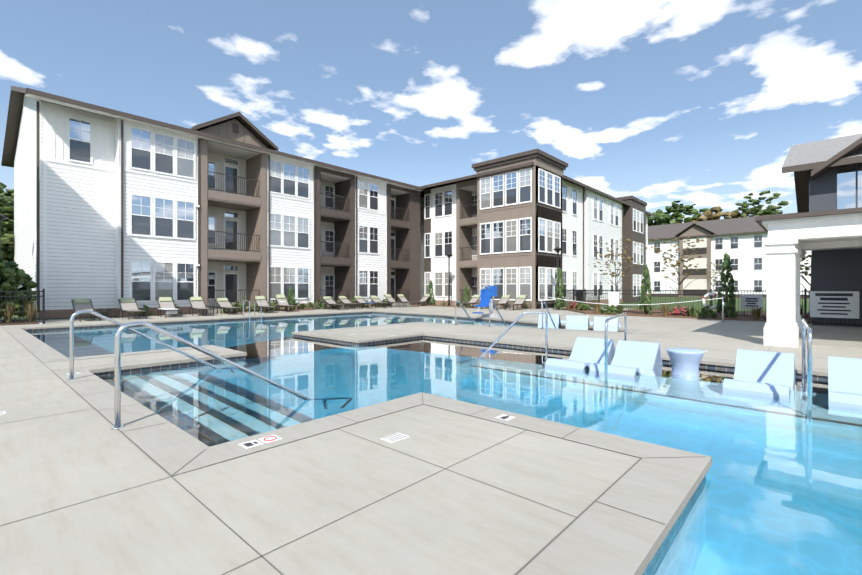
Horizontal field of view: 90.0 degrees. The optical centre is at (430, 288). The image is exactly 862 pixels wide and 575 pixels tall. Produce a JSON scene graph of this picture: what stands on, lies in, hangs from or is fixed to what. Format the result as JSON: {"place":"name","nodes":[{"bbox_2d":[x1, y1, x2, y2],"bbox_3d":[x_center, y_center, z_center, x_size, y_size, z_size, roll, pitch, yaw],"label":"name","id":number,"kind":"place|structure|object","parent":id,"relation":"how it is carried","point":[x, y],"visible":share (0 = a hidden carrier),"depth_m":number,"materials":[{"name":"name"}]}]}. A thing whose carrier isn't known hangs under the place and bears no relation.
{"place":"outdoors","nodes":[
{"label":"outdoors","id":0,"kind":"place"},
{"bbox_2d":[0,214,8,256],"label":"lamp","id":1,"kind":"object","parent":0,"point":[2,217],"visible":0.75,"depth_m":19.23,"materials":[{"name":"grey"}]},
{"bbox_2d":[0,297,807,320],"bbox_3d":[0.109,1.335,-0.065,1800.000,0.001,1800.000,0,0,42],"label":"ground","id":2,"kind":"structure","parent":0,"point":[655,299],"depth_m":32.49,"materials":[{"name":"green plant"}]},
{"bbox_2d":[0,182,13,213],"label":"tree","id":3,"kind":"object","parent":2,"relation":"on","point":[8,193],"visible":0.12,"depth_m":39.40,"materials":[{"name":"green plant"}]},
{"bbox_2d":[0,196,14,261],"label":"tree","id":4,"kind":"object","parent":2,"relation":"on","point":[7,239],"visible":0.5,"depth_m":27.90,"materials":[{"name":"green plant"}]},
{"bbox_2d":[136,305,153,315],"bbox_3d":[-13.711,1.051,20.523,0.759,0.555,0.800,0,0,23],"label":"shrub","id":5,"kind":"object","parent":2,"relation":"on","point":[146,308],"visible":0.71,"depth_m":20.54,"materials":[{"name":"green plant"}]},
{"bbox_2d":[1,86,428,318],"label":"building","id":6,"kind":"structure","parent":2,"relation":"on","point":[111,207],"depth_m":22.93,"materials":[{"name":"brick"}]},
{"bbox_2d":[0,297,811,325],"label":"planting beds","id":7,"kind":"object","parent":2,"relation":"on","point":[697,304],"visible":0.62,"depth_m":24.92,"materials":[{"name":"brown soil"}]},
{"bbox_2d":[0,303,20,321],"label":"grass","id":8,"kind":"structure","parent":7,"relation":"on","point":[6,317],"depth_m":15.71,"materials":[{"name":"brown plant"}]},
{"bbox_2d":[0,257,37,317],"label":"bush","id":9,"kind":"object","parent":7,"relation":"on","point":[13,276],"visible":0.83,"depth_m":16.39,"materials":[{"name":"green plant"}]},
{"bbox_2d":[20,302,40,320],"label":"grass","id":10,"kind":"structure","parent":7,"relation":"on","point":[29,312],"depth_m":16.21,"materials":[{"name":"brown plant"}]},
{"bbox_2d":[226,301,244,311],"bbox_3d":[-10.695,0.991,23.561,0.858,0.649,0.943,0,0,42],"label":"shrub","id":11,"kind":"object","parent":7,"relation":"on","point":[240,305],"visible":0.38,"depth_m":23.50,"materials":[{"name":"green plant"}]},
{"bbox_2d":[235,297,248,311],"bbox_3d":[-10.576,0.880,23.998,0.781,0.864,0.840,0,0,7],"label":"shrub","id":12,"kind":"object","parent":7,"relation":"on","point":[245,304],"visible":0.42,"depth_m":24.05,"materials":[{"name":"green plant"}]},
{"bbox_2d":[268,300,282,310],"bbox_3d":[-9.155,0.984,25.459,0.973,0.661,0.769,0,0,42],"label":"shrub","id":13,"kind":"object","parent":7,"relation":"on","point":[273,303],"visible":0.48,"depth_m":25.32,"materials":[{"name":"green plant"}]},
{"bbox_2d":[286,286,294,309],"bbox_3d":[-8.462,0.567,25.881,0.580,1.476,0.579,0,0,18],"label":"conifer","id":14,"kind":"object","parent":7,"relation":"on","point":[290,295],"visible":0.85,"depth_m":25.79,"materials":[{"name":"green plant"}]},
{"bbox_2d":[446,253,452,305],"bbox_3d":[1.334,-0.675,31.845,0.600,3.960,0.600,0,0,42],"label":"lamp","id":15,"kind":"object","parent":7,"relation":"on","point":[449,255],"visible":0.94,"depth_m":31.81,"materials":[{"name":"grey metal"}]},
{"bbox_2d":[462,284,470,305],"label":"conifer","id":16,"kind":"object","parent":7,"relation":"on","point":[466,291],"visible":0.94,"depth_m":31.04,"materials":[{"name":"green plant"}]},
{"bbox_2d":[592,300,601,312],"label":"ornamental grass","id":17,"kind":"object","parent":7,"relation":"on","point":[597,307],"depth_m":22.21,"materials":[{"name":"beige plant"}]},
{"bbox_2d":[616,301,626,313],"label":"ornamental grass","id":18,"kind":"object","parent":7,"relation":"on","point":[620,308],"depth_m":21.66,"materials":[{"name":"green plant"}]},
{"bbox_2d":[639,264,652,314],"bbox_3d":[10.617,0.033,21.240,0.656,2.544,0.657,0,0,42],"label":"conifer","id":19,"kind":"object","parent":7,"relation":"on","point":[646,276],"visible":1,"depth_m":21.15,"materials":[{"name":"green plant"}]},
{"bbox_2d":[659,304,671,315],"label":"ornamental grass","id":20,"kind":"object","parent":7,"relation":"on","point":[664,308],"depth_m":20.02,"materials":[{"name":"beige plant"}]},
{"bbox_2d":[644,236,703,309],"bbox_3d":[13.646,-0.803,23.826,2.788,4.216,2.541,0,0,42],"label":"tree","id":21,"kind":"object","parent":7,"relation":"on","point":[678,263],"visible":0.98,"depth_m":23.50,"materials":[{"name":"brown plant"}]},
{"bbox_2d":[668,306,688,315],"bbox_3d":[11.722,1.069,20.344,0.968,0.496,1.011,0,0,42],"label":"flower shrub","id":22,"kind":"object","parent":7,"relation":"in","point":[674,311],"visible":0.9,"depth_m":20.26,"materials":[{"name":"pink plant"}]},
{"bbox_2d":[682,305,694,316],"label":"ornamental grass","id":23,"kind":"object","parent":7,"relation":"on","point":[690,312],"depth_m":19.44,"materials":[{"name":"green plant"}]},
{"bbox_2d":[702,262,721,299],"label":"young tree","id":24,"kind":"object","parent":7,"relation":"on","point":[715,277],"visible":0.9,"depth_m":52.41,"materials":[{"name":"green plant"}]},
{"bbox_2d":[716,253,737,317],"bbox_3d":[13.062,-0.142,19.014,0.799,2.894,0.787,0,0,42],"label":"conifer","id":25,"kind":"object","parent":7,"relation":"on","point":[730,311],"visible":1,"depth_m":18.89,"materials":[{"name":"green plant"}]},
{"bbox_2d":[744,306,764,318],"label":"ornamental grass","id":26,"kind":"object","parent":7,"relation":"on","point":[756,313],"depth_m":17.80,"materials":[{"name":"green plant"}]},
{"bbox_2d":[800,303,807,314],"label":"ornamental grass","id":27,"kind":"object","parent":7,"relation":"on","point":[801,310],"depth_m":17.34,"materials":[{"name":"green plant"}]},
{"bbox_2d":[800,252,811,293],"bbox_3d":[17.935,-0.792,20.674,2.741,4.196,3.042,0,0,24],"label":"young tree","id":28,"kind":"object","parent":7,"relation":"on","point":[806,269],"visible":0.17,"depth_m":20.66,"materials":[{"name":"brown plant"}]},
{"bbox_2d":[648,213,667,225],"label":"tree","id":29,"kind":"object","parent":2,"relation":"on","point":[650,220],"depth_m":92.05,"materials":[{"name":"green plant"}]},
{"bbox_2d":[651,200,709,225],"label":"tree","id":30,"kind":"object","parent":2,"relation":"on","point":[677,210],"visible":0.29,"depth_m":90.66,"materials":[{"name":"green plant"}]},
{"bbox_2d":[691,206,748,221],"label":"tree","id":31,"kind":"object","parent":2,"relation":"on","point":[711,215],"visible":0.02,"depth_m":80.84,"materials":[{"name":"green plant"}]},
{"bbox_2d":[732,190,788,217],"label":"tree","id":32,"kind":"object","parent":2,"relation":"on","point":[758,211],"visible":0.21,"depth_m":77.54,"materials":[{"name":"green plant"}]},
{"bbox_2d":[4,310,827,574],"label":"pool","id":33,"kind":"structure","parent":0,"point":[596,538],"depth_m":3.67,"materials":[{"name":"paint"}]},
{"bbox_2d":[67,310,219,379],"bbox_3d":[-4.400,1.171,7.026,0.110,1.710,2.366,0,0,42],"label":"rail","id":34,"kind":"object","parent":33,"relation":"on","point":[73,315],"visible":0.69,"depth_m":6.43,"materials":[{"name":"silver metal"}]},
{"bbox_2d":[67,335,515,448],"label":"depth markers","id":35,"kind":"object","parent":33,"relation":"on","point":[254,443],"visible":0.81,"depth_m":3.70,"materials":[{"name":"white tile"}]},
{"bbox_2d":[479,311,547,358],"bbox_3d":[1.443,1.201,8.829,1.869,1.480,0.048,0,0,4],"label":"rail","id":36,"kind":"object","parent":33,"relation":"on","point":[514,322],"visible":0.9,"depth_m":8.77,"materials":[{"name":"silver metal"}]},
{"bbox_2d":[538,314,565,328],"bbox_3d":[4.546,1.300,16.116,0.720,0.760,1.750,0,0,27],"label":"pool lounger","id":37,"kind":"object","parent":33,"relation":"on","point":[557,321],"visible":0.46,"depth_m":15.49,"materials":[{"name":"white plastic"}]},
{"bbox_2d":[566,315,593,329],"bbox_3d":[5.292,1.300,15.301,0.720,0.760,1.750,0,0,27],"label":"pool lounger","id":38,"kind":"object","parent":33,"relation":"on","point":[578,322],"visible":0.62,"depth_m":14.68,"materials":[{"name":"white plastic"}]},
{"bbox_2d":[545,337,615,370],"bbox_3d":[2.928,1.380,8.294,0.720,0.760,1.750,0,0,42],"label":"pool lounger","id":39,"kind":"object","parent":33,"relation":"on","point":[585,350],"visible":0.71,"depth_m":8.46,"materials":[{"name":"white plastic"}]},
{"bbox_2d":[593,317,620,330],"bbox_3d":[5.963,1.300,14.553,0.720,0.760,1.750,0,0,27],"label":"pool lounger","id":40,"kind":"object","parent":33,"relation":"on","point":[613,324],"visible":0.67,"depth_m":13.94,"materials":[{"name":"white plastic"}]},
{"bbox_2d":[605,312,626,380],"bbox_3d":[3.298,1.233,7.638,0.048,1.544,2.289,0,0,31],"label":"rail","id":41,"kind":"object","parent":33,"relation":"attached to","point":[606,338],"visible":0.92,"depth_m":6.67,"materials":[{"name":"silver metal"}]},
{"bbox_2d":[590,340,661,377],"bbox_3d":[3.541,1.380,7.734,0.720,0.760,1.750,0,0,42],"label":"pool lounger","id":42,"kind":"object","parent":33,"relation":"on","point":[635,355],"visible":0.71,"depth_m":7.89,"materials":[{"name":"white plastic"}]},
{"bbox_2d":[666,348,704,375],"bbox_3d":[4.268,1.385,7.240,0.560,0.720,0.560,0,0,42],"label":"side table","id":43,"kind":"object","parent":33,"relation":"on","point":[685,361],"visible":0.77,"depth_m":7.07,"materials":[{"name":"white plastic"}]},
{"bbox_2d":[723,349,794,398],"bbox_3d":[4.945,1.380,6.454,0.720,0.760,1.750,0,0,42],"label":"pool lounger","id":44,"kind":"object","parent":33,"relation":"on","point":[766,368],"visible":0.58,"depth_m":6.59,"materials":[{"name":"white plastic"}]},
{"bbox_2d":[802,319,811,410],"bbox_3d":[5.147,1.233,5.911,0.048,1.543,2.229,0,0,39],"label":"rail","id":45,"kind":"object","parent":33,"relation":"attached to","point":[805,325],"visible":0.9,"depth_m":5.07,"materials":[{"name":"silver metal"}]},
{"bbox_2d":[828,356,861,407],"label":"pool lounger","id":46,"kind":"object","parent":33,"relation":"on","point":[844,375],"visible":0.54,"depth_m":6.04,"materials":[{"name":"white plastic"}]},
{"bbox_2d":[0,305,861,574],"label":"deck","id":47,"kind":"structure","parent":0,"point":[420,489],"depth_m":2.86,"materials":[{"name":"grey concrete"}]},
{"bbox_2d":[0,289,44,323],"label":"fence","id":48,"kind":"object","parent":47,"relation":"on","point":[43,304],"visible":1,"depth_m":15.73,"materials":[{"name":"grey metal"}]},
{"bbox_2d":[71,298,100,321],"bbox_3d":[-14.279,0.854,17.833,1.830,0.901,0.697,0,0,42],"label":"chaise","id":49,"kind":"object","parent":47,"relation":"on","point":[81,304],"visible":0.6,"depth_m":18.20,"materials":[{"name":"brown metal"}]},
{"bbox_2d":[96,308,108,315],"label":"shrub","id":50,"kind":"object","parent":47,"relation":"on","point":[105,312],"visible":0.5,"depth_m":19.31,"materials":[{"name":"green plant"}]},
{"bbox_2d":[98,308,111,318],"bbox_3d":[-14.296,1.090,18.896,0.440,0.430,0.440,0,0,42],"label":"side table","id":51,"kind":"object","parent":47,"relation":"on","point":[106,309],"visible":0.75,"depth_m":18.91,"materials":[{"name":"brown metal"}]},
{"bbox_2d":[118,298,147,319],"bbox_3d":[-13.162,0.854,18.995,1.828,0.901,0.692,0,0,42],"label":"chaise","id":52,"kind":"object","parent":47,"relation":"on","point":[128,305],"visible":1,"depth_m":19.27,"materials":[{"name":"beige fabric"}]},
{"bbox_2d":[157,297,182,317],"bbox_3d":[-12.188,0.854,20.093,0.660,0.901,1.817,0,0,-44],"label":"chaise","id":53,"kind":"object","parent":47,"relation":"on","point":[165,302],"visible":0.81,"depth_m":20.46,"materials":[{"name":"beige fabric"}]},
{"bbox_2d":[188,297,214,315],"bbox_3d":[-11.271,0.854,21.133,0.660,0.901,1.817,0,0,-44],"label":"chaise","id":54,"kind":"object","parent":47,"relation":"on","point":[197,303],"visible":1,"depth_m":21.45,"materials":[{"name":"beige fabric"}]},
{"bbox_2d":[110,321,310,429],"bbox_3d":[-2.178,1.171,4.877,0.110,1.710,2.366,0,0,42],"label":"rail","id":55,"kind":"object","parent":47,"relation":"on","point":[117,378],"visible":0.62,"depth_m":4.16,"materials":[{"name":"silver metal"}]},
{"bbox_2d":[215,298,242,314],"bbox_3d":[-10.410,0.895,22.194,1.877,0.819,0.666,0,0,42],"label":"chaise","id":56,"kind":"object","parent":47,"relation":"on","point":[225,303],"visible":0.96,"depth_m":22.46,"materials":[{"name":"beige fabric"}]},
{"bbox_2d":[243,300,249,319],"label":"ladder rail","id":57,"kind":"object","parent":47,"relation":"on","point":[249,308],"visible":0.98,"depth_m":19.94,"materials":[{"name":"silver metal"}]},
{"bbox_2d":[247,304,263,311],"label":"shrub","id":58,"kind":"object","parent":47,"relation":"on","point":[252,307],"visible":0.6,"depth_m":24.60,"materials":[{"name":"green plant"}]},
{"bbox_2d":[254,300,261,318],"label":"ladder rail","id":59,"kind":"object","parent":47,"relation":"on","point":[261,308],"visible":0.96,"depth_m":20.31,"materials":[{"name":"silver metal"}]},
{"bbox_2d":[253,296,277,313],"bbox_3d":[-9.023,0.854,23.520,0.660,0.901,1.817,0,0,-42],"label":"chaise","id":60,"kind":"object","parent":47,"relation":"on","point":[264,302],"visible":0.92,"depth_m":23.87,"materials":[{"name":"beige fabric"}]},
{"bbox_2d":[159,301,374,313],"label":"towels","id":61,"kind":"object","parent":47,"relation":"on","point":[171,312],"visible":0.69,"depth_m":19.72,"materials":[{"name":"fabric"}]},
{"bbox_2d":[274,295,298,311],"bbox_3d":[-8.253,0.822,24.641,0.660,0.965,1.757,0,0,-45],"label":"chaise","id":62,"kind":"object","parent":47,"relation":"on","point":[279,298],"visible":0.98,"depth_m":24.95,"materials":[{"name":"beige fabric"}]},
{"bbox_2d":[305,298,312,308],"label":"shrub","id":63,"kind":"object","parent":47,"relation":"on","point":[308,306],"visible":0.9,"depth_m":27.23,"materials":[{"name":"green plant"}]},
{"bbox_2d":[311,299,323,308],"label":"shrub","id":64,"kind":"object","parent":47,"relation":"on","point":[316,304],"visible":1,"depth_m":27.33,"materials":[{"name":"green plant"}]},
{"bbox_2d":[322,296,348,309],"bbox_3d":[-5.984,0.895,26.933,1.875,0.819,0.660,0,0,40],"label":"chaise","id":65,"kind":"object","parent":47,"relation":"on","point":[329,300],"visible":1,"depth_m":27.16,"materials":[{"name":"beige fabric"}]},
{"bbox_2d":[337,296,362,309],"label":"chaise","id":66,"kind":"object","parent":47,"relation":"on","point":[343,299],"visible":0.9,"depth_m":28.13,"materials":[{"name":"beige fabric"}]},
{"bbox_2d":[345,297,357,307],"bbox_3d":[-5.501,0.946,29.435,0.976,0.737,1.038,0,0,29],"label":"shrub","id":67,"kind":"object","parent":47,"relation":"on","point":[352,301],"visible":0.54,"depth_m":29.34,"materials":[{"name":"green plant"}]},
{"bbox_2d":[353,296,377,308],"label":"chaise","id":68,"kind":"object","parent":47,"relation":"on","point":[359,299],"visible":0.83,"depth_m":29.34,"materials":[{"name":"beige fabric"}]},
{"bbox_2d":[369,296,391,307],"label":"chaise","id":69,"kind":"object","parent":47,"relation":"on","point":[375,299],"visible":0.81,"depth_m":30.10,"materials":[{"name":"beige fabric"}]},
{"bbox_2d":[384,294,407,306],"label":"chaise","id":70,"kind":"object","parent":47,"relation":"on","point":[389,298],"visible":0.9,"depth_m":31.05,"materials":[{"name":"beige fabric"}]},
{"bbox_2d":[396,294,419,306],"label":"chaise","id":71,"kind":"object","parent":47,"relation":"on","point":[401,297],"visible":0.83,"depth_m":31.88,"materials":[{"name":"beige fabric"}]},
{"bbox_2d":[409,294,430,305],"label":"chaise","id":72,"kind":"object","parent":47,"relation":"on","point":[424,298],"visible":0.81,"depth_m":32.73,"materials":[{"name":"beige fabric"}]},
{"bbox_2d":[427,280,435,304],"bbox_3d":[-0.012,0.309,33.364,0.652,1.997,0.687,0,0,42],"label":"conifer","id":73,"kind":"object","parent":47,"relation":"on","point":[433,300],"visible":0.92,"depth_m":33.24,"materials":[{"name":"green plant"}]},
{"bbox_2d":[455,300,474,324],"bbox_3d":[1.288,1.160,16.167,0.108,1.491,1.718,0,0,30],"label":"rail","id":74,"kind":"object","parent":47,"relation":"on","point":[464,310],"visible":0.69,"depth_m":15.80,"materials":[{"name":"silver metal"}]},
{"bbox_2d":[457,295,479,308],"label":"chaise","id":75,"kind":"object","parent":47,"relation":"on","point":[474,298],"visible":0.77,"depth_m":29.57,"materials":[{"name":"beige fabric"}]},
{"bbox_2d":[472,284,500,316],"bbox_3d":[2.469,0.545,19.676,0.780,1.520,1.750,0,0,42],"label":"pool lift","id":76,"kind":"object","parent":47,"relation":"on","point":[487,293],"visible":0.9,"depth_m":19.51,"materials":[{"name":"blue plastic"}]},
{"bbox_2d":[488,301,506,326],"bbox_3d":[2.417,1.160,15.475,0.108,1.491,1.718,0,0,30],"label":"rail","id":77,"kind":"object","parent":47,"relation":"on","point":[497,311],"visible":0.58,"depth_m":15.05,"materials":[{"name":"silver metal"}]},
{"bbox_2d":[488,295,510,308],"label":"chaise","id":78,"kind":"object","parent":47,"relation":"on","point":[504,299],"visible":0.77,"depth_m":27.97,"materials":[{"name":"beige fabric"}]},
{"bbox_2d":[503,295,527,309],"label":"chaise","id":79,"kind":"object","parent":47,"relation":"on","point":[520,299],"visible":1,"depth_m":27.15,"materials":[{"name":"beige fabric"}]},
{"bbox_2d":[416,148,653,308],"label":"building","id":80,"kind":"structure","parent":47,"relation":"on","point":[506,225],"depth_m":32.77,"materials":[{"name":"white paint"}]},
{"bbox_2d":[541,302,555,329],"bbox_3d":[3.983,1.160,14.521,0.108,1.491,1.718,0,0,30],"label":"rail","id":81,"kind":"object","parent":47,"relation":"on","point":[549,315],"visible":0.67,"depth_m":14.13,"materials":[{"name":"silver metal"}]},
{"bbox_2d":[553,247,562,308],"bbox_3d":[8.053,-0.675,27.340,0.600,3.960,0.600,0,0,42],"label":"lamp","id":82,"kind":"object","parent":47,"relation":"on","point":[557,249],"visible":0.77,"depth_m":27.30,"materials":[{"name":"grey metal"}]},
{"bbox_2d":[554,267,565,309],"bbox_3d":[7.824,0.007,26.193,0.708,2.620,0.585,0,0,-1],"label":"conifer","id":83,"kind":"object","parent":47,"relation":"on","point":[558,302],"visible":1,"depth_m":26.10,"materials":[{"name":"green plant"}]},
{"bbox_2d":[565,302,578,308],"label":"flower shrub","id":84,"kind":"object","parent":47,"relation":"on","point":[572,305],"visible":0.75,"depth_m":26.54,"materials":[{"name":"red plant"}]},
{"bbox_2d":[575,302,589,309],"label":"flower shrub","id":85,"kind":"object","parent":47,"relation":"on","point":[581,306],"visible":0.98,"depth_m":25.10,"materials":[{"name":"green plant"}]},
{"bbox_2d":[599,305,620,313],"bbox_3d":[9.010,1.064,21.727,1.044,0.533,0.956,0,0,42],"label":"flower shrub","id":86,"kind":"object","parent":47,"relation":"on","point":[611,309],"visible":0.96,"depth_m":21.61,"materials":[{"name":"green plant"}]},
{"bbox_2d":[588,236,639,291],"bbox_3d":[11.345,-0.920,26.418,2.858,4.454,2.334,0,0,42],"label":"tree","id":87,"kind":"object","parent":47,"relation":"on","point":[619,263],"visible":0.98,"depth_m":26.18,"materials":[{"name":"brown plant"}]},
{"bbox_2d":[541,295,723,322],"bbox_3d":[8.365,0.805,19.002,7.556,1.000,0.050,0,0,40],"label":"rope line","id":88,"kind":"object","parent":47,"relation":"on","point":[722,298],"visible":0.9,"depth_m":17.89,"materials":[{"name":"white fabric"}]},
{"bbox_2d":[692,306,716,317],"bbox_3d":[12.085,1.042,19.052,0.949,0.555,0.828,0,0,42],"label":"flower shrub","id":89,"kind":"object","parent":47,"relation":"on","point":[707,310],"visible":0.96,"depth_m":18.92,"materials":[{"name":"green plant"}]},
{"bbox_2d":[564,289,861,325],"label":"fence","id":90,"kind":"object","parent":47,"relation":"on","point":[582,296],"visible":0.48,"depth_m":21.46,"materials":[{"name":"grey metal"}]},
{"bbox_2d":[609,292,618,306],"bbox_3d":[9.830,0.555,23.167,0.550,0.800,0.030,0,0,42],"label":"pool rules sign","id":91,"kind":"object","parent":90,"relation":"attached to","point":[613,297],"visible":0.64,"depth_m":23.13,"materials":[{"name":"white plastic"}]},
{"bbox_2d":[702,293,717,308],"bbox_3d":[13.069,0.565,20.077,0.769,0.770,0.144,0,0,42],"label":"life ring","id":92,"kind":"object","parent":90,"relation":"attached to","point":[706,296],"visible":0.69,"depth_m":20.12,"materials":[{"name":"white plastic"}]},
{"bbox_2d":[741,295,762,308],"bbox_3d":[14.229,0.595,19.124,0.800,0.620,0.036,0,0,42],"label":"no diving sign","id":93,"kind":"object","parent":90,"relation":"attached to","point":[748,301],"visible":0.94,"depth_m":19.12,"materials":[{"name":"white"}]},
{"bbox_2d":[810,291,858,318],"bbox_3d":[13.944,0.545,14.916,1.250,0.920,0.036,0,0,42],"label":"lifeguard sign","id":94,"kind":"object","parent":90,"relation":"attached to","point":[834,304],"visible":1,"depth_m":14.89,"materials":[{"name":"white"}]},
{"bbox_2d":[755,207,861,348],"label":"pavilion","id":95,"kind":"structure","parent":47,"relation":"on","point":[792,239],"depth_m":9.82,"materials":[{"name":"white paint"}]},
{"bbox_2d":[782,134,861,326],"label":"clubhouse","id":96,"kind":"structure","parent":47,"relation":"on","point":[827,174],"depth_m":13.99,"materials":[{"name":"grey paint"}]},
{"bbox_2d":[0,0,861,333],"label":"sky","id":97,"kind":"structure","parent":0,"point":[659,103],"materials":[{"name":"blue"}]},
{"bbox_2d":[26,313,861,574],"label":"swimming pool","id":98,"kind":"structure","parent":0,"point":[778,490],"depth_m":5.17,"materials":[{"name":"blue liquid"}]},
{"bbox_2d":[648,213,811,298],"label":"building","id":99,"kind":"structure","parent":0,"point":[740,241],"depth_m":65.60,"materials":[{"name":"white"}]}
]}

